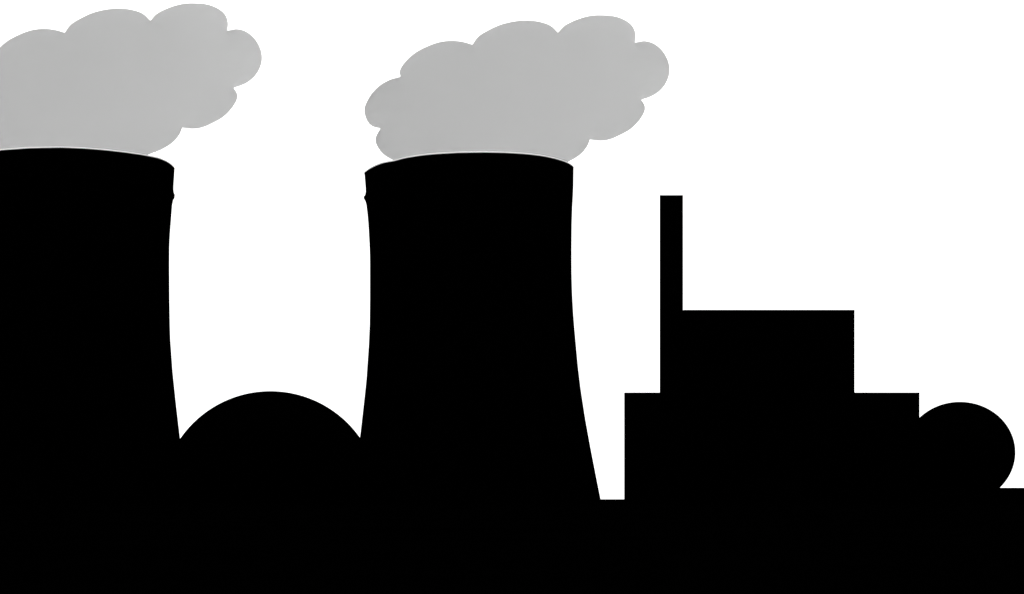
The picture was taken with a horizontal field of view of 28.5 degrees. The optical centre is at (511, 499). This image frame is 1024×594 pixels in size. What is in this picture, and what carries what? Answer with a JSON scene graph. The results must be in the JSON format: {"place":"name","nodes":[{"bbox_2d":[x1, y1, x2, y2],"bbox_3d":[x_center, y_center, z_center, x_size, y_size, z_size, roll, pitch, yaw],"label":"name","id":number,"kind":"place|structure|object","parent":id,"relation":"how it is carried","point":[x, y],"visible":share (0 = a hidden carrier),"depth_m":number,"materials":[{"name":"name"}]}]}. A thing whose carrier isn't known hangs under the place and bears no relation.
{"place":"outdoors","nodes":[
{"label":"outdoors","id":0,"kind":"place"},
{"bbox_2d":[0,146,190,503],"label":"cooling tower","id":1,"kind":"structure","parent":0,"point":[88,411],"depth_m":702.04,"materials":[{"name":"concrete"}]},
{"bbox_2d":[0,3,261,154],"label":"cloud","id":2,"kind":"structure","parent":0,"point":[129,80],"depth_m":710.69,"materials":[{"name":"grey"}]},
{"bbox_2d":[349,151,601,503],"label":"cooling tower","id":3,"kind":"structure","parent":0,"point":[473,394],"depth_m":701.84,"materials":[{"name":"concrete"}]},
{"bbox_2d":[0,499,1023,593],"bbox_3d":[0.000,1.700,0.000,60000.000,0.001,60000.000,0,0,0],"label":"ground","id":4,"kind":"structure","parent":0,"point":[612,546],"depth_m":69.51,"materials":[{"name":"black soil"}]},
{"bbox_2d":[180,391,359,502],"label":"reactor dome","id":5,"kind":"structure","parent":4,"relation":"on","point":[270,447],"depth_m":824.43,"materials":[{"name":"concrete"}]},
{"bbox_2d":[0,0,1023,498],"label":"sky","id":6,"kind":"structure","parent":0,"point":[866,157],"materials":[{"name":"white"}]},
{"bbox_2d":[364,15,669,161],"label":"cloud","id":7,"kind":"structure","parent":0,"point":[568,92],"depth_m":711.11,"materials":[{"name":"grey"}]},
{"bbox_2d":[624,195,919,503],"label":"power house","id":8,"kind":"structure","parent":0,"point":[757,407],"depth_m":720.00,"materials":[{"name":"black"}]},
{"bbox_2d":[889,488,1023,503],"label":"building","id":9,"kind":"structure","parent":0,"point":[956,495],"depth_m":700.30,"materials":[{"name":"black"}]},
{"bbox_2d":[920,402,1014,487],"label":"round tank","id":10,"kind":"object","parent":9,"relation":"on","point":[966,445],"visible":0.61,"depth_m":744.12,"materials":[{"name":"black paint"}]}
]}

